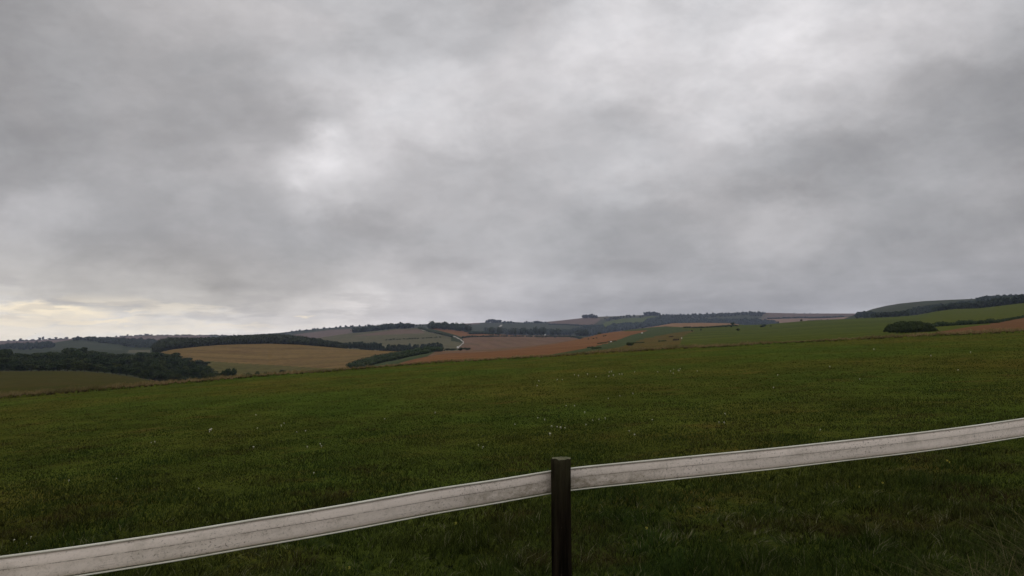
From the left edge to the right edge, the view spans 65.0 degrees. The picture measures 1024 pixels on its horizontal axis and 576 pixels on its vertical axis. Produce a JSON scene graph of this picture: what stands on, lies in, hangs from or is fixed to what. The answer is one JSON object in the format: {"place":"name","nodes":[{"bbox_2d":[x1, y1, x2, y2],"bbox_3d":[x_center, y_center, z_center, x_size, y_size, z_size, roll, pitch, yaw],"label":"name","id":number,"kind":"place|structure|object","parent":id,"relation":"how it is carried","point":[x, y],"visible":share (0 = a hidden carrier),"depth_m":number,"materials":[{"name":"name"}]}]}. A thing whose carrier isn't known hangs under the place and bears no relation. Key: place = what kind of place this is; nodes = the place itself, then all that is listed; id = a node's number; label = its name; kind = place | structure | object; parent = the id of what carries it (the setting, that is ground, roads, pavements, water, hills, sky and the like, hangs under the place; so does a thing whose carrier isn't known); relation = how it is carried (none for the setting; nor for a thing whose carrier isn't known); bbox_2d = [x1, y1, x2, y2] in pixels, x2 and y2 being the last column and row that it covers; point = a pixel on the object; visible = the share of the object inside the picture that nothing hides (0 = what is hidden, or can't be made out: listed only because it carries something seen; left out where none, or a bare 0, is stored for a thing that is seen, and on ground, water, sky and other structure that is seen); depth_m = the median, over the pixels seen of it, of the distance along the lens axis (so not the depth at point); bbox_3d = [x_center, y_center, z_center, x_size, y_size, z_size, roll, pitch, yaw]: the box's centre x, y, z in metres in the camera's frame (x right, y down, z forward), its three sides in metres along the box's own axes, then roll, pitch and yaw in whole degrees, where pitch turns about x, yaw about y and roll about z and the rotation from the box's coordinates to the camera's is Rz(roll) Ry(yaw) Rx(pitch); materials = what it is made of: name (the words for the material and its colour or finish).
{"place":"outdoors","nodes":[
{"label":"outdoors","id":0,"kind":"place"},
{"bbox_2d":[0,339,71,344],"bbox_3d":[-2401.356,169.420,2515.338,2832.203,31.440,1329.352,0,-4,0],"label":"field","id":1,"kind":"structure","parent":0,"point":[24,342],"depth_m":2734.53,"materials":[{"name":"green plant"}]},
{"bbox_2d":[7,337,79,340],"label":"hedge","id":2,"kind":"object","parent":1,"relation":"on","point":[40,339],"visible":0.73,"depth_m":2885.78,"materials":[{"name":"green plant"}]},
{"bbox_2d":[0,371,155,394],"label":"pasture","id":3,"kind":"structure","parent":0,"point":[26,381],"depth_m":164.61,"materials":[{"name":"green plant"}]},
{"bbox_2d":[4,362,14,370],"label":"broadleaf tree","id":4,"kind":"object","parent":3,"relation":"on","point":[9,366],"visible":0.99,"depth_m":257.97,"materials":[{"name":"green plant"}]},
{"bbox_2d":[11,363,21,370],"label":"broadleaf tree","id":5,"kind":"object","parent":3,"relation":"on","point":[17,366],"visible":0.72,"depth_m":261.42,"materials":[{"name":"green plant"}]},
{"bbox_2d":[17,364,27,370],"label":"broadleaf tree","id":6,"kind":"object","parent":3,"relation":"on","point":[23,367],"visible":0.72,"depth_m":263.25,"materials":[{"name":"green plant"}]},
{"bbox_2d":[24,364,33,370],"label":"broadleaf tree","id":7,"kind":"object","parent":3,"relation":"on","point":[29,367],"visible":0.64,"depth_m":259.71,"materials":[{"name":"green plant"}]},
{"bbox_2d":[30,364,45,370],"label":"broadleaf tree","id":8,"kind":"object","parent":3,"relation":"on","point":[39,367],"visible":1,"depth_m":254.43,"materials":[{"name":"green plant"}]},
{"bbox_2d":[46,363,62,370],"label":"broadleaf tree","id":9,"kind":"object","parent":3,"relation":"on","point":[53,367],"visible":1,"depth_m":252.25,"materials":[{"name":"green plant"}]},
{"bbox_2d":[61,362,71,370],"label":"broadleaf tree","id":10,"kind":"object","parent":3,"relation":"on","point":[66,366],"visible":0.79,"depth_m":261.93,"materials":[{"name":"green plant"}]},
{"bbox_2d":[70,361,81,371],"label":"broadleaf tree","id":11,"kind":"object","parent":3,"relation":"on","point":[75,366],"visible":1,"depth_m":249.91,"materials":[{"name":"green plant"}]},
{"bbox_2d":[78,363,91,371],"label":"broadleaf tree","id":12,"kind":"object","parent":3,"relation":"on","point":[84,366],"visible":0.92,"depth_m":255.26,"materials":[{"name":"green plant"}]},
{"bbox_2d":[87,364,96,371],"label":"broadleaf tree","id":13,"kind":"object","parent":3,"relation":"on","point":[91,368],"visible":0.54,"depth_m":263.53,"materials":[{"name":"green plant"}]},
{"bbox_2d":[93,364,101,372],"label":"broadleaf tree","id":14,"kind":"object","parent":3,"relation":"on","point":[97,369],"visible":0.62,"depth_m":260.33,"materials":[{"name":"green plant"}]},
{"bbox_2d":[98,365,112,372],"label":"broadleaf tree","id":15,"kind":"object","parent":3,"relation":"on","point":[106,369],"visible":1,"depth_m":255.77,"materials":[{"name":"green plant"}]},
{"bbox_2d":[109,367,117,373],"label":"broadleaf tree","id":16,"kind":"object","parent":3,"relation":"on","point":[112,370],"visible":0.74,"depth_m":264.08,"materials":[{"name":"green plant"}]},
{"bbox_2d":[50,342,121,349],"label":"field","id":17,"kind":"structure","parent":0,"point":[89,346],"depth_m":1427.57,"materials":[{"name":"green plant"}]},
{"bbox_2d":[0,341,55,349],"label":"hill wood","id":18,"kind":"object","parent":17,"relation":"on","point":[36,345],"visible":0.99,"depth_m":1504.44,"materials":[{"name":"green plant"}]},
{"bbox_2d":[128,350,149,352],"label":"field","id":19,"kind":"structure","parent":0,"point":[135,351],"depth_m":1223.19,"materials":[{"name":"green plant"}]},
{"bbox_2d":[116,335,209,340],"bbox_3d":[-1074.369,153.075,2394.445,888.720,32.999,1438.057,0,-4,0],"label":"field","id":20,"kind":"structure","parent":0,"point":[157,338],"depth_m":2751.33,"materials":[{"name":"green plant"}]},
{"bbox_2d":[115,334,237,336],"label":"hedge","id":21,"kind":"object","parent":20,"relation":"on","point":[182,335],"visible":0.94,"depth_m":2874.29,"materials":[{"name":"green plant"}]},
{"bbox_2d":[207,361,332,375],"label":"pasture","id":22,"kind":"structure","parent":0,"point":[219,367],"depth_m":470.48,"materials":[{"name":"plant"}]},
{"bbox_2d":[199,369,210,378],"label":"broadleaf tree","id":23,"kind":"object","parent":22,"relation":"on","point":[202,373],"visible":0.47,"depth_m":287.14,"materials":[{"name":"green plant"}]},
{"bbox_2d":[150,344,399,381],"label":"stubble field","id":24,"kind":"structure","parent":0,"point":[291,355],"depth_m":557.81,"materials":[{"name":"brown plant"}]},
{"bbox_2d":[151,371,159,380],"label":"broadleaf tree","id":25,"kind":"object","parent":24,"relation":"on","point":[155,374],"visible":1,"depth_m":270.74,"materials":[{"name":"green plant"}]},
{"bbox_2d":[152,352,164,357],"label":"broadleaf tree","id":26,"kind":"object","parent":24,"relation":"on","point":[157,354],"visible":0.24,"depth_m":441.08,"materials":[{"name":"green plant"}]},
{"bbox_2d":[156,366,167,380],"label":"broadleaf tree","id":27,"kind":"object","parent":24,"relation":"on","point":[163,369],"visible":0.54,"depth_m":298.56,"materials":[{"name":"green plant"}]},
{"bbox_2d":[158,371,170,381],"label":"broadleaf tree","id":28,"kind":"object","parent":24,"relation":"on","point":[163,376],"visible":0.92,"depth_m":271.62,"materials":[{"name":"green plant"}]},
{"bbox_2d":[159,355,174,360],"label":"broadleaf tree","id":29,"kind":"object","parent":24,"relation":"on","point":[163,358],"visible":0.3,"depth_m":381.03,"materials":[{"name":"green plant"}]},
{"bbox_2d":[166,357,181,367],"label":"broadleaf tree","id":30,"kind":"object","parent":24,"relation":"on","point":[174,361],"visible":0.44,"depth_m":378.49,"materials":[{"name":"green plant"}]},
{"bbox_2d":[169,373,182,381],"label":"broadleaf tree","id":31,"kind":"object","parent":24,"relation":"on","point":[174,377],"visible":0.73,"depth_m":275.91,"materials":[{"name":"green plant"}]},
{"bbox_2d":[183,361,195,368],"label":"broadleaf tree","id":32,"kind":"object","parent":24,"relation":"on","point":[190,364],"visible":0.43,"depth_m":337.65,"materials":[{"name":"green plant"}]},
{"bbox_2d":[189,364,200,379],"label":"broadleaf tree","id":33,"kind":"object","parent":24,"relation":"on","point":[194,373],"visible":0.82,"depth_m":273.01,"materials":[{"name":"green plant"}]},
{"bbox_2d":[190,359,203,365],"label":"broadleaf tree","id":34,"kind":"object","parent":24,"relation":"on","point":[198,362],"visible":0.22,"depth_m":440.40,"materials":[{"name":"green plant"}]},
{"bbox_2d":[295,329,351,337],"bbox_3d":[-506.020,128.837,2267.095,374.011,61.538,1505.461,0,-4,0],"label":"field","id":35,"kind":"structure","parent":0,"point":[326,333],"depth_m":2327.78,"materials":[{"name":"plant"}]},
{"bbox_2d":[3,324,739,379],"bbox_3d":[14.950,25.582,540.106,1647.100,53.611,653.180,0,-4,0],"label":"hillside","id":36,"kind":"structure","parent":0,"point":[148,379],"depth_m":299.75,"materials":[{"name":"green plant"}]},
{"bbox_2d":[0,349,12,356],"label":"broadleaf tree","id":37,"kind":"object","parent":36,"relation":"on","point":[8,351],"visible":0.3,"depth_m":369.97,"materials":[{"name":"green plant"}]},
{"bbox_2d":[0,357,14,370],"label":"broadleaf tree","id":38,"kind":"object","parent":36,"relation":"on","point":[5,360],"visible":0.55,"depth_m":281.92,"materials":[{"name":"green plant"}]},
{"bbox_2d":[26,354,39,359],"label":"broadleaf tree","id":39,"kind":"object","parent":36,"relation":"on","point":[37,356],"visible":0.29,"depth_m":357.31,"materials":[{"name":"green plant"}]},
{"bbox_2d":[38,353,48,358],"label":"broadleaf tree","id":40,"kind":"object","parent":36,"relation":"on","point":[42,355],"visible":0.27,"depth_m":370.05,"materials":[{"name":"green plant"}]},
{"bbox_2d":[62,348,76,353],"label":"broadleaf tree","id":41,"kind":"object","parent":36,"relation":"on","point":[65,350],"visible":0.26,"depth_m":405.12,"materials":[{"name":"green plant"}]},
{"bbox_2d":[77,347,87,353],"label":"broadleaf tree","id":42,"kind":"object","parent":36,"relation":"on","point":[83,349],"visible":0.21,"depth_m":419.35,"materials":[{"name":"green plant"}]},
{"bbox_2d":[87,353,102,356],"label":"broadleaf tree","id":43,"kind":"object","parent":36,"relation":"on","point":[96,355],"visible":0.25,"depth_m":352.44,"materials":[{"name":"green plant"}]},
{"bbox_2d":[115,367,125,374],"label":"broadleaf tree","id":44,"kind":"object","parent":36,"relation":"on","point":[120,369],"visible":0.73,"depth_m":268.61,"materials":[{"name":"green plant"}]},
{"bbox_2d":[122,368,131,375],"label":"broadleaf tree","id":45,"kind":"object","parent":36,"relation":"on","point":[125,371],"visible":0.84,"depth_m":273.34,"materials":[{"name":"green plant"}]},
{"bbox_2d":[130,367,139,376],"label":"broadleaf tree","id":46,"kind":"object","parent":36,"relation":"on","point":[134,371],"visible":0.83,"depth_m":278.58,"materials":[{"name":"green plant"}]},
{"bbox_2d":[130,355,145,361],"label":"broadleaf tree","id":47,"kind":"object","parent":36,"relation":"on","point":[136,358],"visible":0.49,"depth_m":380.64,"materials":[{"name":"green plant"}]},
{"bbox_2d":[137,369,149,378],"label":"broadleaf tree","id":48,"kind":"object","parent":36,"relation":"on","point":[142,373],"visible":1,"depth_m":273.09,"materials":[{"name":"green plant"}]},
{"bbox_2d":[135,352,152,357],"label":"broadleaf tree","id":49,"kind":"object","parent":36,"relation":"on","point":[140,354],"visible":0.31,"depth_m":421.19,"materials":[{"name":"green plant"}]},
{"bbox_2d":[146,369,154,379],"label":"broadleaf tree","id":50,"kind":"object","parent":36,"relation":"on","point":[149,375],"visible":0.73,"depth_m":288.91,"materials":[{"name":"green plant"}]},
{"bbox_2d":[316,328,461,350],"bbox_3d":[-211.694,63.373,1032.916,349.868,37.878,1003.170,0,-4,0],"label":"sage field","id":51,"kind":"structure","parent":0,"point":[446,341],"depth_m":1132.54,"materials":[{"name":"green plant"}]},
{"bbox_2d":[350,322,411,332],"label":"hill wood","id":52,"kind":"object","parent":51,"relation":"on","point":[386,326],"visible":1,"depth_m":1419.20,"materials":[{"name":"green plant"}]},
{"bbox_2d":[356,329,423,335],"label":"sage field","id":53,"kind":"structure","parent":0,"point":[391,332],"depth_m":1287.12,"materials":[{"name":"green plant"}]},
{"bbox_2d":[371,352,433,365],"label":"pasture","id":54,"kind":"structure","parent":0,"point":[397,361],"depth_m":387.12,"materials":[{"name":"green plant"}]},
{"bbox_2d":[346,346,444,367],"bbox_3d":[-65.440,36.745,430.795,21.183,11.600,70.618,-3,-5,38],"label":"overgrown hedge","id":55,"kind":"object","parent":54,"relation":"on","point":[397,353],"visible":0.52,"depth_m":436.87,"materials":[{"name":"green plant"}]},
{"bbox_2d":[97,312,849,337],"bbox_3d":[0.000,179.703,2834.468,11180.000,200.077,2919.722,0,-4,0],"label":"downland","id":56,"kind":"structure","parent":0,"point":[481,326],"depth_m":2612.44,"materials":[{"name":"green plant"}]},
{"bbox_2d":[285,324,369,333],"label":"wood","id":57,"kind":"object","parent":56,"relation":"on","point":[299,330],"visible":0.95,"depth_m":2679.04,"materials":[{"name":"green plant"}]},
{"bbox_2d":[483,327,517,334],"bbox_3d":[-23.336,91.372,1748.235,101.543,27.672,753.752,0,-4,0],"label":"valley wood","id":58,"kind":"object","parent":56,"relation":"on","point":[500,330],"visible":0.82,"depth_m":1392.01,"materials":[{"name":"green plant"}]},
{"bbox_2d":[509,326,575,334],"bbox_3d":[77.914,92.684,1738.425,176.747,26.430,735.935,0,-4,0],"label":"valley wood","id":59,"kind":"object","parent":56,"relation":"on","point":[535,330],"visible":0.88,"depth_m":1380.91,"materials":[{"name":"green plant"}]},
{"bbox_2d":[548,323,599,325],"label":"hedge","id":60,"kind":"object","parent":56,"relation":"on","point":[570,324],"visible":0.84,"depth_m":2518.62,"materials":[{"name":"green plant"}]},
{"bbox_2d":[606,321,645,330],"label":"valley wood","id":61,"kind":"object","parent":56,"relation":"on","point":[627,325],"visible":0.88,"depth_m":2269.57,"materials":[{"name":"green plant"}]},
{"bbox_2d":[641,316,674,326],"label":"valley wood","id":62,"kind":"object","parent":56,"relation":"on","point":[656,321],"visible":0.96,"depth_m":2462.03,"materials":[{"name":"green plant"}]},
{"bbox_2d":[658,311,765,318],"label":"ridge wood","id":63,"kind":"object","parent":56,"relation":"on","point":[707,315],"visible":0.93,"depth_m":2806.51,"materials":[{"name":"green plant"}]},
{"bbox_2d":[670,317,777,324],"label":"ridge wood","id":64,"kind":"object","parent":56,"relation":"on","point":[749,321],"visible":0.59,"depth_m":2474.98,"materials":[{"name":"green plant"}]},
{"bbox_2d":[767,315,844,318],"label":"hedge","id":65,"kind":"object","parent":56,"relation":"on","point":[806,317],"visible":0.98,"depth_m":2632.93,"materials":[{"name":"green plant"}]},
{"bbox_2d":[430,328,524,336],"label":"red field","id":66,"kind":"structure","parent":0,"point":[459,333],"depth_m":1262.53,"materials":[{"name":"brown soil"}]},
{"bbox_2d":[468,331,489,333],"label":"hedge","id":67,"kind":"object","parent":66,"relation":"on","point":[477,332],"visible":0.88,"depth_m":1267.74,"materials":[{"name":"green plant"}]},
{"bbox_2d":[464,330,499,334],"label":"hedge","id":68,"kind":"object","parent":66,"relation":"on","point":[496,333],"visible":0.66,"depth_m":1291.15,"materials":[{"name":"green plant"}]},
{"bbox_2d":[0,305,1002,354],"bbox_3d":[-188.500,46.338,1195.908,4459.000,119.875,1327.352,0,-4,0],"label":"hillside","id":69,"kind":"structure","parent":0,"point":[125,349],"depth_m":1344.21,"materials":[{"name":"green plant"}]},
{"bbox_2d":[72,336,156,347],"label":"hill wood","id":70,"kind":"object","parent":69,"relation":"on","point":[138,342],"visible":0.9,"depth_m":1539.42,"materials":[{"name":"green plant"}]},
{"bbox_2d":[150,333,346,351],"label":"long wood","id":71,"kind":"object","parent":69,"relation":"on","point":[165,344],"visible":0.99,"depth_m":681.89,"materials":[{"name":"green plant"}]},
{"bbox_2d":[417,327,452,336],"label":"hedge","id":72,"kind":"object","parent":69,"relation":"on","point":[436,332],"visible":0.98,"depth_m":1198.43,"materials":[{"name":"green plant"}]},
{"bbox_2d":[426,321,471,330],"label":"hill wood","id":73,"kind":"object","parent":69,"relation":"on","point":[444,325],"visible":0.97,"depth_m":1329.02,"materials":[{"name":"green plant"}]},
{"bbox_2d":[461,332,601,338],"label":"hedge","id":74,"kind":"object","parent":69,"relation":"on","point":[526,336],"visible":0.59,"depth_m":1179.02,"materials":[{"name":"green plant"}]},
{"bbox_2d":[574,324,620,335],"bbox_3d":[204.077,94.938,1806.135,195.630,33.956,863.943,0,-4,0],"label":"valley wood","id":75,"kind":"object","parent":69,"relation":"on","point":[584,332],"visible":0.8,"depth_m":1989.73,"materials":[{"name":"green plant"}]},
{"bbox_2d":[854,310,910,317],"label":"hill wood","id":76,"kind":"object","parent":69,"relation":"on","point":[865,314],"visible":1,"depth_m":771.48,"materials":[{"name":"green plant"}]},
{"bbox_2d":[907,300,979,314],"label":"hill wood","id":77,"kind":"object","parent":69,"relation":"on","point":[971,304],"visible":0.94,"depth_m":741.95,"materials":[{"name":"green plant"}]},
{"bbox_2d":[975,294,1023,307],"bbox_3d":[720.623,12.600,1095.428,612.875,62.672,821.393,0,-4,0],"label":"hill wood","id":78,"kind":"object","parent":69,"relation":"on","point":[990,301],"visible":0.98,"depth_m":707.87,"materials":[{"name":"green plant"}]},
{"bbox_2d":[0,331,1023,575],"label":"meadow","id":79,"kind":"structure","parent":0,"point":[518,371],"depth_m":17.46,"materials":[{"name":"green plant"}]},
{"bbox_2d":[0,418,1023,575],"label":"rail fence","id":80,"kind":"object","parent":79,"relation":"on","point":[561,480],"visible":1,"depth_m":4.31,"materials":[{"name":"grey wood"}]},
{"bbox_2d":[830,537,1023,575],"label":"grass tussock","id":81,"kind":"object","parent":79,"relation":"on","point":[985,561],"depth_m":4.39,"materials":[{"name":"plant"}]},
{"bbox_2d":[916,502,1023,575],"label":"grass tussock","id":82,"kind":"object","parent":79,"relation":"on","point":[1019,546],"depth_m":4.99,"materials":[{"name":"plant"}]},
{"bbox_2d":[0,0,1023,340],"label":"sky","id":83,"kind":"structure","parent":0,"point":[170,167],"materials":[{"name":"grey"}]},
{"bbox_2d":[0,327,1023,398],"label":"verge","id":84,"kind":"structure","parent":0,"point":[491,359],"depth_m":79.74,"materials":[{"name":"plant"}]},
{"bbox_2d":[458,337,585,350],"bbox_3d":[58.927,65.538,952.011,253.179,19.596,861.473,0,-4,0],"label":"ploughed field","id":85,"kind":"structure","parent":0,"point":[478,343],"depth_m":997.63,"materials":[{"name":"brown soil"}]},
{"bbox_2d":[401,330,647,363],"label":"rusty field","id":86,"kind":"structure","parent":0,"point":[577,344],"depth_m":311.32,"materials":[{"name":"brown soil"}]},
{"bbox_2d":[548,318,600,324],"bbox_3d":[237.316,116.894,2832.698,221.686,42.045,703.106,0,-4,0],"label":"field","id":87,"kind":"structure","parent":0,"point":[585,321],"depth_m":2751.66,"materials":[{"name":"plant"}]},
{"bbox_2d":[548,327,689,355],"bbox_3d":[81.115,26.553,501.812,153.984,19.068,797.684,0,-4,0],"label":"pasture","id":88,"kind":"structure","parent":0,"point":[651,332],"depth_m":468.89,"materials":[{"name":"green plant"}]},
{"bbox_2d":[598,315,641,319],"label":"field","id":89,"kind":"structure","parent":0,"point":[602,318],"depth_m":2914.55,"materials":[{"name":"green plant"}]},
{"bbox_2d":[604,316,655,326],"bbox_3d":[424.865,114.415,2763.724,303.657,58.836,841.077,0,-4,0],"label":"field","id":90,"kind":"structure","parent":0,"point":[632,320],"depth_m":2662.54,"materials":[{"name":"green plant"}]},
{"bbox_2d":[604,315,643,320],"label":"ridge wood","id":91,"kind":"object","parent":90,"relation":"on","point":[620,317],"visible":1,"depth_m":2796.86,"materials":[{"name":"green plant"}]},
{"bbox_2d":[587,331,693,352],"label":"rough pasture","id":92,"kind":"structure","parent":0,"point":[652,342],"depth_m":298.90,"materials":[{"name":"green plant"}]},
{"bbox_2d":[631,323,738,329],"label":"pink field","id":93,"kind":"structure","parent":0,"point":[691,324],"depth_m":804.21,"materials":[{"name":"soil"}]},
{"bbox_2d":[762,317,847,322],"bbox_3d":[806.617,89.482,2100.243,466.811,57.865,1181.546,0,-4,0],"label":"field","id":94,"kind":"structure","parent":0,"point":[791,320],"depth_m":2571.96,"materials":[{"name":"green plant"}]},
{"bbox_2d":[762,313,854,318],"bbox_3d":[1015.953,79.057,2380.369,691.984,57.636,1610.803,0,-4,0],"label":"field","id":95,"kind":"structure","parent":0,"point":[774,315],"depth_m":2826.24,"materials":[{"name":"green plant"}]},
{"bbox_2d":[679,311,938,345],"bbox_3d":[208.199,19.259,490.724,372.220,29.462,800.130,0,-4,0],"label":"pasture","id":96,"kind":"structure","parent":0,"point":[820,329],"depth_m":373.21,"materials":[{"name":"green plant"}]},
{"bbox_2d":[683,324,737,327],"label":"hedge","id":97,"kind":"object","parent":96,"relation":"on","point":[708,326],"visible":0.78,"depth_m":656.54,"materials":[{"name":"green plant"}]},
{"bbox_2d":[871,299,974,311],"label":"downland","id":98,"kind":"structure","parent":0,"point":[900,307],"depth_m":1364.69,"materials":[{"name":"green plant"}]},
{"bbox_2d":[920,303,1023,333],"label":"pasture","id":99,"kind":"structure","parent":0,"point":[986,313],"depth_m":432.51,"materials":[{"name":"green plant"}]},
{"bbox_2d":[883,321,937,333],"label":"woodland copse","id":100,"kind":"object","parent":99,"relation":"on","point":[907,327],"visible":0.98,"depth_m":148.14,"materials":[{"name":"green plant"}]},
{"bbox_2d":[932,318,994,326],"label":"hedge","id":101,"kind":"object","parent":99,"relation":"on","point":[961,322],"visible":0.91,"depth_m":240.05,"materials":[{"name":"green plant"}]},
{"bbox_2d":[994,315,1023,322],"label":"hedge","id":102,"kind":"object","parent":99,"relation":"on","point":[1005,319],"visible":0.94,"depth_m":271.28,"materials":[{"name":"green plant"}]},
{"bbox_2d":[938,318,1023,333],"bbox_3d":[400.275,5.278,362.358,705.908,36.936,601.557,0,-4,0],"label":"brown field","id":103,"kind":"structure","parent":0,"point":[1015,323],"depth_m":174.55,"materials":[{"name":"brown soil"}]},
{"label":"pasture","id":104,"kind":"structure","parent":0,"visible":0},
{"bbox_2d":[223,368,230,377],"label":"hedge tree","id":105,"kind":"object","parent":104,"relation":"on","point":[227,372],"visible":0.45,"depth_m":233.45,"materials":[{"name":"green plant"}]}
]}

